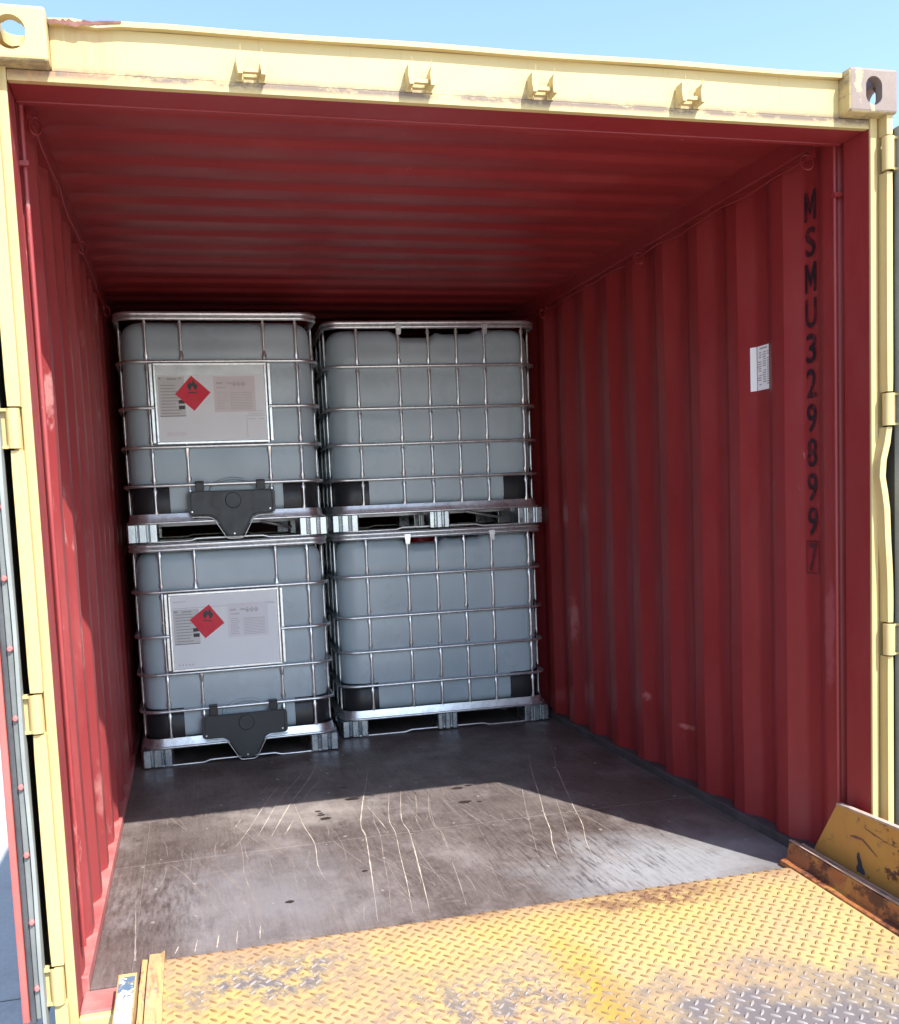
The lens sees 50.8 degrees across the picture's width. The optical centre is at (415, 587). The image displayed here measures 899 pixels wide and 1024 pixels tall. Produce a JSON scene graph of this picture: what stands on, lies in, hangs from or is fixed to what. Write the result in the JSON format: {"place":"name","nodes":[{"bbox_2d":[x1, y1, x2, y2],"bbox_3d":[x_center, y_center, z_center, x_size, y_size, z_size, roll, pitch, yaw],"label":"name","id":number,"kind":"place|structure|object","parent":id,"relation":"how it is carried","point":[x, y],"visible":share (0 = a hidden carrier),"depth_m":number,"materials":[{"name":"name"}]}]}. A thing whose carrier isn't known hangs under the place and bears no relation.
{"place":"outdoors","nodes":[
{"label":"outdoors","id":0,"kind":"place"},
{"bbox_2d":[0,750,55,1023],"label":"yard pavement","id":1,"kind":"structure","parent":0,"point":[10,1005],"depth_m":5.80,"materials":[{"name":"concrete"}]},
{"bbox_3d":[-0.953,1.366,7.964,2.300,1.155,10.200,-4,5,-13],"label":"trailer","id":2,"kind":"object","parent":1,"relation":"on","visible":0},
{"bbox_2d":[0,4,898,1023],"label":"shipping container","id":3,"kind":"object","parent":2,"relation":"on","point":[652,250],"visible":0.68,"depth_m":3.30,"materials":[{"name":"red metal"}]},
{"bbox_2d":[0,333,65,1023],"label":"door leaf","id":4,"kind":"structure","parent":3,"relation":"in","point":[42,985],"depth_m":2.29,"materials":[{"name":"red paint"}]},
{"bbox_2d":[128,532,338,768],"bbox_3d":[-1.048,0.281,5.364,1.001,1.125,1.223,-4,5,-14],"label":"liquid tote","id":5,"kind":"object","parent":3,"relation":"on","point":[232,644],"visible":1,"depth_m":4.80,"materials":[{"name":"white plastic"}]},
{"bbox_2d":[112,311,327,543],"bbox_3d":[-1.098,-0.840,5.270,1.001,1.125,1.223,-4,5,-14],"label":"liquid tote","id":6,"kind":"object","parent":5,"relation":"on","point":[219,423],"visible":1,"depth_m":4.71,"materials":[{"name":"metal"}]},
{"bbox_2d":[318,523,548,737],"bbox_3d":[0.059,0.201,5.737,1.201,1.125,1.011,-4,5,-12],"label":"liquid tote","id":7,"kind":"object","parent":3,"relation":"on","point":[439,625],"visible":0.94,"depth_m":5.28,"materials":[{"name":"white plastic"}]},
{"bbox_2d":[310,320,541,532],"bbox_3d":[0.009,-0.920,5.643,1.201,1.125,1.011,-4,5,-12],"label":"liquid tote","id":8,"kind":"object","parent":7,"relation":"on","point":[433,430],"visible":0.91,"depth_m":5.18,"materials":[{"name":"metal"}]},
{"bbox_2d":[112,803,898,1023],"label":"loading ramp","id":9,"kind":"structure","parent":3,"relation":"on","point":[806,934],"depth_m":2.57,"materials":[{"name":"yellow paint"}]},
{"bbox_2d":[750,344,768,391],"bbox_3d":[1.236,-0.784,3.379,0.010,0.156,0.111,-4,5,-20],"label":"paper notice","id":10,"kind":"object","parent":3,"relation":"attached to","point":[759,357],"visible":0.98,"depth_m":3.39,"materials":[{"name":"white paper"}]},
{"bbox_2d":[882,126,898,824],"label":"door leaf","id":11,"kind":"structure","parent":3,"relation":"in","point":[890,143],"depth_m":2.82,"materials":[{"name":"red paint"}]},
{"bbox_2d":[0,0,898,128],"label":"sky","id":12,"kind":"structure","parent":0,"point":[831,36],"materials":[{"name":"blue"}]}
]}

